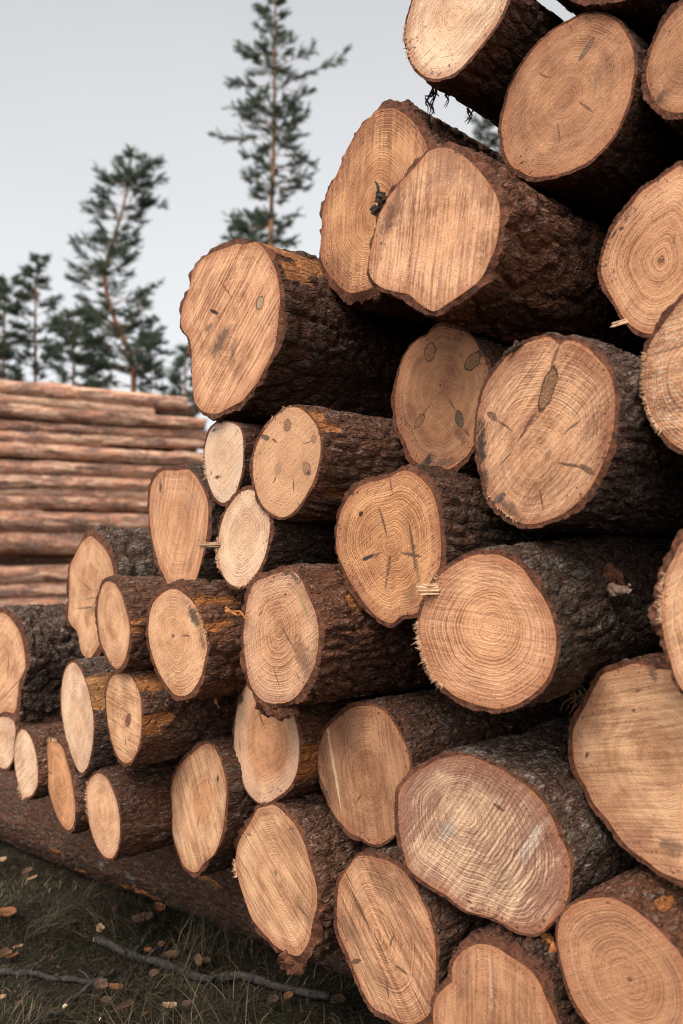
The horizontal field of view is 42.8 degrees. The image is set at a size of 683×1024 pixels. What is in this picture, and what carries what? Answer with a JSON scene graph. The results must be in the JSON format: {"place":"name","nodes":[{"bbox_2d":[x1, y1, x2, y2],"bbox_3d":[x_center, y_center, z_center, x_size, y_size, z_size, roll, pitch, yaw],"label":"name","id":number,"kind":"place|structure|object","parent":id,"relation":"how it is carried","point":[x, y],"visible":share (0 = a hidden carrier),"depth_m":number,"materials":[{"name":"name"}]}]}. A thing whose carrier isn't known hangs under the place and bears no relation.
{"place":"outdoors","nodes":[
{"label":"outdoors","id":0,"kind":"place"},
{"bbox_2d":[0,841,391,1023],"bbox_3d":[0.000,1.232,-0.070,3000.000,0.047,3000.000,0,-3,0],"label":"ground","id":1,"kind":"structure","parent":0,"point":[318,969],"depth_m":2.62,"materials":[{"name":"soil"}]},
{"bbox_2d":[0,947,11,956],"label":"dry leaf","id":2,"kind":"object","parent":1,"relation":"on","point":[5,951],"visible":1,"depth_m":2.72,"materials":[{"name":"plant"}]},
{"bbox_2d":[0,907,16,915],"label":"bark chip","id":3,"kind":"object","parent":1,"relation":"on","point":[13,911],"visible":0.98,"depth_m":3.02,"materials":[{"name":"wood"}]},
{"bbox_2d":[7,951,18,958],"bbox_3d":[-1.019,1.374,2.699,0.012,0.008,0.049,25,0,24],"label":"bark chip","id":4,"kind":"object","parent":1,"relation":"on","point":[9,956],"visible":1,"depth_m":2.70,"materials":[{"name":"wood"}]},
{"bbox_2d":[0,271,29,381],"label":"pine tree","id":5,"kind":"object","parent":1,"relation":"on","point":[7,352],"visible":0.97,"depth_m":23.23,"materials":[{"name":"plant"}]},
{"bbox_2d":[13,944,22,947],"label":"bark chip","id":6,"kind":"object","parent":1,"relation":"on","point":[18,946],"visible":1,"depth_m":2.76,"materials":[{"name":"wood"}]},
{"bbox_2d":[14,1000,23,1005],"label":"bark chip","id":7,"kind":"object","parent":1,"relation":"on","point":[17,1002],"visible":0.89,"depth_m":2.39,"materials":[{"name":"wood"}]},
{"bbox_2d":[22,866,32,874],"bbox_3d":[-1.201,1.371,3.330,0.029,0.010,0.044,9,14,28],"label":"dry leaf","id":8,"kind":"object","parent":1,"relation":"on","point":[27,870],"visible":1,"depth_m":3.33,"materials":[{"name":"plant"}]},
{"bbox_2d":[5,251,64,382],"bbox_3d":[-8.515,-2.346,24.213,1.696,10.092,1.472,0,-3,0],"label":"pine tree","id":9,"kind":"object","parent":1,"relation":"on","point":[29,271],"visible":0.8,"depth_m":24.28,"materials":[{"name":"plant"}]},
{"bbox_2d":[34,1010,56,1023],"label":"fallen stick","id":10,"kind":"object","parent":1,"relation":"on","point":[48,1016],"visible":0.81,"depth_m":2.35,"materials":[{"name":"grey wood"}]},
{"bbox_2d":[0,963,100,984],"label":"fallen stick","id":11,"kind":"object","parent":1,"relation":"on","point":[21,973],"visible":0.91,"depth_m":2.60,"materials":[{"name":"grey wood"}]},
{"bbox_2d":[62,919,76,925],"bbox_3d":[-0.919,1.388,2.945,0.054,0.009,0.019,0,12,-35],"label":"bark chip","id":12,"kind":"object","parent":1,"relation":"on","point":[74,921],"visible":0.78,"depth_m":2.94,"materials":[{"name":"wood"}]},
{"bbox_2d":[39,302,113,389],"bbox_3d":[-6.732,-1.408,22.049,1.988,7.972,1.755,1,-4,-21],"label":"pine tree","id":13,"kind":"object","parent":1,"relation":"on","point":[59,326],"visible":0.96,"depth_m":22.05,"materials":[{"name":"plant"}]},
{"bbox_2d":[63,969,114,1008],"bbox_3d":[-0.748,1.363,2.531,0.072,0.042,0.230,-2,-4,25],"label":"fallen stick","id":14,"kind":"object","parent":1,"relation":"on","point":[73,997],"visible":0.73,"depth_m":2.50,"materials":[{"name":"grey wood"}]},
{"bbox_2d":[80,332,120,388],"bbox_3d":[-9.025,-1.799,32.087,1.546,9.901,1.424,3,-4,-43],"label":"pine tree","id":15,"kind":"object","parent":1,"relation":"on","point":[109,376],"visible":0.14,"depth_m":32.31,"materials":[{"name":"plant"}]},
{"bbox_2d":[96,923,104,931],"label":"bark chip","id":16,"kind":"object","parent":1,"relation":"on","point":[102,927],"visible":0.81,"depth_m":2.89,"materials":[{"name":"wood"}]},
{"bbox_2d":[93,978,108,988],"bbox_3d":[-0.687,1.348,2.486,0.041,0.011,0.038,6,19,-30],"label":"bark chip","id":17,"kind":"object","parent":1,"relation":"on","point":[100,983],"visible":0.99,"depth_m":2.49,"materials":[{"name":"wood"}]},
{"bbox_2d":[100,996,112,1002],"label":"bark chip","id":18,"kind":"object","parent":1,"relation":"on","point":[105,998],"visible":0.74,"depth_m":2.41,"materials":[{"name":"wood"}]},
{"bbox_2d":[48,144,170,391],"bbox_3d":[-6.412,-3.814,24.143,3.290,13.017,3.146,0,-3,0],"label":"pine tree","id":19,"kind":"object","parent":1,"relation":"on","point":[122,331],"visible":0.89,"depth_m":24.12,"materials":[{"name":"plant"}]},
{"bbox_2d":[109,983,122,988],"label":"bark chip","id":20,"kind":"object","parent":1,"relation":"on","point":[112,985],"visible":0.88,"depth_m":2.48,"materials":[{"name":"wood"}]},
{"bbox_2d":[115,999,134,1011],"bbox_3d":[-0.590,1.341,2.368,0.022,0.010,0.064,25,9,31],"label":"bark chip","id":21,"kind":"object","parent":1,"relation":"on","point":[121,1005],"visible":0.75,"depth_m":2.37,"materials":[{"name":"wood"}]},
{"bbox_2d":[131,912,151,922],"bbox_3d":[-0.681,1.384,2.972,0.076,0.013,0.040,-4,18,-15],"label":"bark chip","id":22,"kind":"object","parent":1,"relation":"on","point":[134,918],"visible":0.82,"depth_m":2.97,"materials":[{"name":"wood"}]},
{"bbox_2d":[134,925,154,952],"bbox_3d":[-0.641,1.391,2.838,0.022,0.026,0.213,0,-3,5],"label":"fallen stick","id":23,"kind":"object","parent":1,"relation":"on","point":[144,939],"visible":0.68,"depth_m":2.81,"materials":[{"name":"grey wood"}]},
{"bbox_2d":[99,919,190,1020],"bbox_3d":[-0.585,1.337,2.593,0.040,0.018,0.651,-1,-3,12],"label":"fallen stick","id":24,"kind":"object","parent":1,"relation":"on","point":[128,971],"visible":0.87,"depth_m":2.52,"materials":[{"name":"grey wood"}]},
{"bbox_2d":[148,969,157,976],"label":"bark chip","id":25,"kind":"object","parent":1,"relation":"on","point":[153,972],"visible":1,"depth_m":2.55,"materials":[{"name":"wood"}]},
{"bbox_2d":[135,314,177,394],"bbox_3d":[-6.492,-1.944,30.181,1.488,9.974,1.547,2,-4,-26],"label":"pine tree","id":26,"kind":"object","parent":1,"relation":"on","point":[164,342],"visible":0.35,"depth_m":30.34,"materials":[{"name":"plant"}]},
{"bbox_2d":[153,902,164,910],"bbox_3d":[-0.640,1.388,3.060,0.051,0.011,0.032,11,23,30],"label":"bark chip","id":27,"kind":"object","parent":1,"relation":"on","point":[158,907],"visible":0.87,"depth_m":3.06,"materials":[{"name":"wood"}]},
{"bbox_2d":[161,1002,176,1007],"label":"bark chip","id":28,"kind":"object","parent":1,"relation":"on","point":[168,1003],"visible":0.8,"depth_m":2.38,"materials":[{"name":"wood"}]},
{"bbox_2d":[164,950,179,957],"bbox_3d":[-0.519,1.354,2.665,0.047,0.010,0.029,-8,18,10],"label":"dry leaf","id":29,"kind":"object","parent":1,"relation":"on","point":[174,952],"visible":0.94,"depth_m":2.67,"materials":[{"name":"plant"}]},
{"bbox_2d":[0,770,353,978],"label":"base log","id":30,"kind":"object","parent":1,"relation":"on","point":[33,827],"visible":0.27,"depth_m":3.13,"materials":[{"name":"brown wood"}]},
{"bbox_2d":[0,713,61,770],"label":"pine log","id":31,"kind":"object","parent":30,"relation":"on","point":[10,725],"visible":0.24,"depth_m":2.99,"materials":[{"name":"brown wood"}]},
{"bbox_2d":[0,603,83,722],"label":"pine log","id":32,"kind":"object","parent":31,"relation":"on","point":[40,649],"visible":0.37,"depth_m":3.01,"materials":[{"name":"brown wood"}]},
{"bbox_2d":[46,734,89,833],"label":"pine log","id":33,"kind":"object","parent":30,"relation":"on","point":[67,781],"visible":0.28,"depth_m":2.60,"materials":[{"name":"brown wood"}]},
{"bbox_2d":[14,722,63,801],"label":"pine log","id":34,"kind":"object","parent":33,"relation":"on","point":[30,761],"visible":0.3,"depth_m":2.77,"materials":[{"name":"brown wood"}]},
{"bbox_2d":[83,759,179,859],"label":"pine log","id":35,"kind":"object","parent":30,"relation":"on","point":[129,812],"visible":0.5,"depth_m":2.43,"materials":[{"name":"brown wood"}]},
{"bbox_2d":[59,656,119,776],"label":"pine log","id":36,"kind":"object","parent":35,"relation":"on","point":[83,714],"visible":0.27,"depth_m":2.54,"materials":[{"name":"brown wood"}]},
{"bbox_2d":[64,525,161,657],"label":"pine log","id":37,"kind":"object","parent":36,"relation":"on","point":[102,552],"visible":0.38,"depth_m":2.75,"materials":[{"name":"brown wood"}]},
{"bbox_2d":[169,734,257,877],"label":"pine log","id":38,"kind":"object","parent":30,"relation":"on","point":[214,804],"visible":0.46,"depth_m":2.28,"materials":[{"name":"brown wood"}]},
{"bbox_2d":[104,667,237,767],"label":"pine log","id":39,"kind":"object","parent":38,"relation":"on","point":[150,720],"visible":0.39,"depth_m":2.37,"materials":[{"name":"brown wood"}]},
{"bbox_2d":[95,575,167,673],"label":"pine log","id":40,"kind":"object","parent":39,"relation":"on","point":[121,605],"visible":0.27,"depth_m":2.37,"materials":[{"name":"brown wood"}]},
{"bbox_2d":[147,464,224,583],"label":"pine log","id":41,"kind":"object","parent":40,"relation":"on","point":[185,510],"visible":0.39,"depth_m":2.42,"materials":[{"name":"brown wood"}]},
{"bbox_2d":[231,790,369,975],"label":"pine log","id":42,"kind":"object","parent":30,"relation":"on","point":[294,857],"visible":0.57,"depth_m":2.05,"materials":[{"name":"brown wood"}]},
{"bbox_2d":[232,683,436,804],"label":"pine log","id":43,"kind":"object","parent":42,"relation":"on","point":[277,760],"visible":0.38,"depth_m":2.10,"materials":[{"name":"brown wood"}]},
{"bbox_2d":[145,579,246,708],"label":"pine log","id":44,"kind":"object","parent":43,"relation":"on","point":[193,632],"visible":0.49,"depth_m":2.19,"materials":[{"name":"wood"}]},
{"bbox_2d":[198,485,338,589],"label":"pine log","id":45,"kind":"object","parent":44,"relation":"on","point":[253,538],"visible":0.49,"depth_m":2.13,"materials":[{"name":"wood"}]},
{"bbox_2d":[201,420,263,506],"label":"pine log","id":46,"kind":"object","parent":45,"relation":"on","point":[228,447],"visible":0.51,"depth_m":2.25,"materials":[{"name":"wood"}]},
{"bbox_2d":[179,238,433,424],"bbox_3d":[1.168,-0.390,3.703,0.489,0.505,4.155,-3,-5,45],"label":"pine log","id":47,"kind":"object","parent":46,"relation":"on","point":[269,331],"visible":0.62,"depth_m":2.23,"materials":[{"name":"brown wood"}]},
{"bbox_2d":[319,99,504,325],"bbox_3d":[1.525,-0.653,3.519,4.184,0.486,0.481,3,-5,-45],"label":"pine log","id":48,"kind":"object","parent":47,"relation":"on","point":[391,142],"visible":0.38,"depth_m":2.10,"materials":[{"name":"brown wood"}]},
{"bbox_2d":[401,0,563,127],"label":"pine log","id":49,"kind":"object","parent":48,"relation":"on","point":[471,54],"visible":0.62,"depth_m":1.82,"materials":[{"name":"wood"}]},
{"bbox_2d":[249,404,408,523],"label":"pine log","id":50,"kind":"object","parent":45,"relation":"on","point":[309,463],"visible":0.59,"depth_m":2.00,"materials":[{"name":"brown wood"}]},
{"bbox_2d":[239,563,434,721],"bbox_3d":[1.318,0.369,3.397,0.352,0.369,4.165,-3,-5,45],"label":"pine log","id":51,"kind":"object","parent":43,"relation":"on","point":[313,634],"visible":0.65,"depth_m":1.93,"materials":[{"name":"brown wood"}]},
{"bbox_2d":[334,463,609,628],"bbox_3d":[1.555,0.167,3.303,0.366,0.371,4.158,-3,-5,45],"label":"pine log","id":52,"kind":"object","parent":51,"relation":"on","point":[401,533],"visible":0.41,"depth_m":1.82,"materials":[{"name":"brown wood"}]},
{"bbox_2d":[391,322,510,476],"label":"pine log","id":53,"kind":"object","parent":52,"relation":"on","point":[443,369],"visible":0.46,"depth_m":1.95,"materials":[{"name":"wood"}]},
{"bbox_2d":[367,142,645,355],"bbox_3d":[1.644,-0.486,3.208,0.409,0.400,4.164,-3,-5,45],"label":"pine log","id":54,"kind":"object","parent":53,"relation":"on","point":[470,239],"visible":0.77,"depth_m":1.76,"materials":[{"name":"brown wood"}]},
{"bbox_2d":[497,11,682,226],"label":"pine log","id":55,"kind":"object","parent":54,"relation":"on","point":[584,128],"visible":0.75,"depth_m":1.72,"materials":[{"name":"brown wood"}]},
{"bbox_2d":[557,0,679,44],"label":"pine log","id":56,"kind":"object","parent":55,"relation":"on","point":[641,18],"visible":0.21,"depth_m":1.66,"materials":[{"name":"wood"}]},
{"bbox_2d":[159,344,207,430],"bbox_3d":[-3.727,-0.852,21.131,1.331,6.758,1.228,0,-3,0],"label":"pine tree","id":57,"kind":"object","parent":1,"relation":"on","point":[176,379],"visible":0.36,"depth_m":21.11,"materials":[{"name":"plant"}]},
{"bbox_2d":[181,1000,191,1006],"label":"bark chip","id":58,"kind":"object","parent":1,"relation":"on","point":[189,1002],"visible":0.89,"depth_m":2.39,"materials":[{"name":"wood"}]},
{"bbox_2d":[194,953,202,965],"bbox_3d":[-0.425,1.330,2.587,0.023,0.010,0.048,-20,16,-18],"label":"dry leaf","id":59,"kind":"object","parent":1,"relation":"on","point":[198,961],"visible":0.99,"depth_m":2.59,"materials":[{"name":"plant"}]},
{"bbox_2d":[202,957,210,963],"bbox_3d":[-0.415,1.355,2.632,0.043,0.010,0.023,6,18,-20],"label":"dry leaf","id":60,"kind":"object","parent":1,"relation":"on","point":[207,959],"visible":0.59,"depth_m":2.63,"materials":[{"name":"plant"}]},
{"bbox_2d":[93,936,330,999],"bbox_3d":[-0.456,1.365,2.565,0.898,0.055,0.164,-2,-4,30],"label":"fallen stick","id":61,"kind":"object","parent":1,"relation":"on","point":[256,979],"visible":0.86,"depth_m":2.54,"materials":[{"name":"grey wood"}]},
{"bbox_2d":[218,206,286,245],"bbox_3d":[-3.266,-3.871,30.371,2.353,13.841,2.590,-1,-4,24],"label":"pine tree","id":62,"kind":"object","parent":1,"relation":"on","point":[247,231],"visible":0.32,"depth_m":30.11,"materials":[{"name":"plant"}]},
{"bbox_2d":[267,994,278,1002],"bbox_3d":[-0.187,1.326,2.370,0.027,0.011,0.043,9,-1,30],"label":"bark chip","id":63,"kind":"object","parent":1,"relation":"on","point":[272,999],"visible":0.96,"depth_m":2.37,"materials":[{"name":"wood"}]},
{"bbox_2d":[205,0,352,248],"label":"pine tree","id":64,"kind":"object","parent":1,"relation":"on","point":[269,221],"visible":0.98,"depth_m":25.55,"materials":[{"name":"plant"}]},
{"bbox_2d":[283,991,293,998],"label":"bark chip","id":65,"kind":"object","parent":1,"relation":"on","point":[289,994],"visible":1,"depth_m":2.40,"materials":[{"name":"wood"}]},
{"bbox_2d":[330,994,345,1002],"bbox_3d":[-0.011,1.326,2.370,0.048,0.011,0.030,11,2,-39],"label":"bark chip","id":66,"kind":"object","parent":1,"relation":"on","point":[338,998],"visible":1,"depth_m":2.37,"materials":[{"name":"wood"}]},
{"bbox_2d":[465,112,499,151],"bbox_3d":[4.560,-5.094,27.322,1.834,15.935,1.773,0,-3,0],"label":"pine tree","id":67,"kind":"object","parent":1,"relation":"on","point":[489,138],"visible":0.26,"depth_m":27.58,"materials":[{"name":"plant"}]},
{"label":"pine log","id":68,"kind":"object","parent":1,"relation":"on","visible":0},
{"bbox_2d":[0,597,67,606],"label":"pine log","id":69,"kind":"object","parent":68,"relation":"on","point":[23,602],"visible":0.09,"depth_m":11.28,"materials":[{"name":"brown wood"}]},
{"bbox_2d":[0,582,66,597],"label":"pine log","id":70,"kind":"object","parent":69,"relation":"on","point":[38,590],"visible":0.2,"depth_m":11.32,"materials":[{"name":"brown wood"}]},
{"bbox_2d":[0,564,68,584],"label":"pine log","id":71,"kind":"object","parent":70,"relation":"on","point":[10,575],"visible":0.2,"depth_m":11.31,"materials":[{"name":"brown wood"}]},
{"bbox_2d":[0,555,74,565],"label":"pine log","id":72,"kind":"object","parent":71,"relation":"on","point":[16,560],"visible":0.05,"depth_m":11.47,"materials":[{"name":"brown wood"}]},
{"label":"pine log","id":73,"kind":"object","parent":72,"relation":"on","visible":0},
{"bbox_2d":[45,511,147,513],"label":"pine log","id":74,"kind":"object","parent":73,"relation":"on","point":[92,512],"visible":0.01,"depth_m":12.29,"materials":[{"name":"brown wood"}]},
{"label":"pine log","id":75,"kind":"object","parent":74,"relation":"on","visible":0},
{"bbox_2d":[0,457,173,465],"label":"pine log","id":76,"kind":"object","parent":75,"relation":"on","point":[29,459],"visible":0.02,"depth_m":11.99,"materials":[{"name":"brown wood"}]},
{"bbox_2d":[0,418,154,427],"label":"pine log","id":77,"kind":"object","parent":76,"relation":"on","point":[76,422],"visible":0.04,"depth_m":11.94,"materials":[{"name":"brown wood"}]},
{"bbox_2d":[154,405,194,417],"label":"pine log","id":78,"kind":"object","parent":77,"relation":"on","point":[190,412],"visible":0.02,"depth_m":13.19,"materials":[{"name":"brown wood"}]},
{"bbox_2d":[99,446,196,451],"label":"pine log","id":79,"kind":"object","parent":76,"relation":"on","point":[170,450],"depth_m":12.86,"materials":[{"name":"brown wood"}]},
{"bbox_2d":[0,532,84,554],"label":"pine log","id":80,"kind":"object","parent":71,"relation":"on","point":[20,543],"visible":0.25,"depth_m":11.36,"materials":[{"name":"brown wood"}]},
{"bbox_2d":[0,509,148,532],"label":"pine log","id":81,"kind":"object","parent":80,"relation":"on","point":[26,521],"visible":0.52,"depth_m":11.53,"materials":[{"name":"brown wood"}]},
{"bbox_2d":[0,495,147,512],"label":"pine log","id":82,"kind":"object","parent":81,"relation":"on","point":[78,503],"visible":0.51,"depth_m":11.73,"materials":[{"name":"brown wood"}]},
{"bbox_2d":[0,488,147,498],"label":"pine log","id":83,"kind":"object","parent":82,"relation":"on","point":[70,492],"visible":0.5,"depth_m":11.74,"materials":[{"name":"brown wood"}]},
{"bbox_2d":[0,474,150,490],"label":"pine log","id":84,"kind":"object","parent":83,"relation":"on","point":[71,482],"visible":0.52,"depth_m":11.72,"materials":[{"name":"brown wood"}]},
{"bbox_2d":[0,459,165,478],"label":"pine log","id":85,"kind":"object","parent":84,"relation":"on","point":[58,468],"visible":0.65,"depth_m":11.75,"materials":[{"name":"brown wood"}]},
{"bbox_2d":[0,441,202,465],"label":"pine log","id":86,"kind":"object","parent":85,"relation":"on","point":[16,449],"visible":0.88,"depth_m":11.92,"materials":[{"name":"brown wood"}]},
{"bbox_2d":[0,430,204,449],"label":"pine log","id":87,"kind":"object","parent":86,"relation":"on","point":[45,437],"visible":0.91,"depth_m":11.99,"materials":[{"name":"brown wood"}]},
{"bbox_2d":[0,419,207,439],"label":"pine log","id":88,"kind":"object","parent":87,"relation":"on","point":[36,426],"visible":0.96,"depth_m":12.00,"materials":[{"name":"brown wood"}]},
{"bbox_2d":[0,402,205,429],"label":"pine log","id":89,"kind":"object","parent":88,"relation":"on","point":[40,412],"visible":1,"depth_m":11.97,"materials":[{"name":"brown wood"}]},
{"bbox_2d":[0,393,154,413],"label":"pine log","id":90,"kind":"object","parent":89,"relation":"on","point":[59,403],"visible":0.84,"depth_m":11.78,"materials":[{"name":"brown wood"}]},
{"bbox_2d":[0,380,188,411],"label":"pine log","id":91,"kind":"object","parent":90,"relation":"on","point":[49,390],"visible":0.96,"depth_m":11.96,"materials":[{"name":"brown wood"}]},
{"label":"pine log","id":92,"kind":"object","parent":1,"relation":"on","visible":0},
{"bbox_2d":[430,922,586,1023],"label":"pine log","id":93,"kind":"object","parent":92,"relation":"on","point":[498,973],"visible":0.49,"depth_m":1.61,"materials":[{"name":"brown wood"}]},
{"bbox_2d":[333,841,493,1023],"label":"pine log","id":94,"kind":"object","parent":93,"relation":"on","point":[401,933],"visible":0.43,"depth_m":1.80,"materials":[{"name":"brown wood"}]},
{"bbox_2d":[316,687,588,847],"bbox_3d":[1.507,0.656,3.396,0.332,0.332,4.155,-3,-5,45],"label":"pine log","id":95,"kind":"object","parent":94,"relation":"on","point":[371,753],"visible":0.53,"depth_m":1.95,"materials":[{"name":"brown wood"}]},
{"bbox_2d":[394,716,640,952],"bbox_3d":[1.712,0.737,3.112,4.194,0.400,0.364,3,-5,-45],"label":"pine log","id":96,"kind":"object","parent":93,"relation":"on","point":[513,833],"visible":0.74,"depth_m":1.66,"materials":[{"name":"brown wood"}]},
{"bbox_2d":[555,863,682,1023],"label":"pine log","id":97,"kind":"object","parent":92,"relation":"on","point":[619,943],"visible":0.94,"depth_m":1.47,"materials":[{"name":"brown wood"}]},
{"bbox_2d":[568,652,682,887],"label":"pine log","id":98,"kind":"object","parent":97,"relation":"on","point":[625,745],"visible":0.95,"depth_m":1.57,"materials":[{"name":"brown wood"}]},
{"bbox_2d":[413,534,675,715],"bbox_3d":[1.721,0.174,3.056,0.362,0.352,4.190,-3,-1,45],"label":"pine log","id":99,"kind":"object","parent":98,"relation":"on","point":[501,629],"visible":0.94,"depth_m":1.62,"materials":[{"name":"brown wood"}]},
{"bbox_2d":[473,332,682,537],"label":"pine log","id":100,"kind":"object","parent":99,"relation":"on","point":[567,438],"visible":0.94,"depth_m":1.61,"materials":[{"name":"brown wood"}]},
{"bbox_2d":[648,529,682,693],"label":"pine log","id":101,"kind":"object","parent":98,"relation":"on","point":[665,612],"visible":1,"depth_m":1.38,"materials":[{"name":"brown wood"}]},
{"bbox_2d":[0,0,574,452],"label":"sky","id":102,"kind":"structure","parent":0,"point":[82,81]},
{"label":"pine log","id":103,"kind":"object","parent":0,"visible":0},
{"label":"pine log","id":104,"kind":"object","parent":103,"relation":"on","visible":0},
{"bbox_2d":[641,0,682,136],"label":"pine log","id":105,"kind":"object","parent":104,"relation":"on","point":[662,82],"visible":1,"depth_m":1.57,"materials":[{"name":"brown wood"}]},
{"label":"pine log","id":106,"kind":"object","parent":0,"visible":0},
{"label":"pine log","id":107,"kind":"object","parent":106,"relation":"on","visible":0},
{"bbox_2d":[638,294,682,454],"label":"pine log","id":108,"kind":"object","parent":107,"relation":"on","point":[660,378],"visible":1,"depth_m":1.47,"materials":[{"name":"wood"}]},
{"bbox_2d":[597,161,682,339],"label":"pine log","id":109,"kind":"object","parent":108,"relation":"on","point":[640,271],"visible":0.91,"depth_m":1.62,"materials":[{"name":"brown wood"}]}
]}

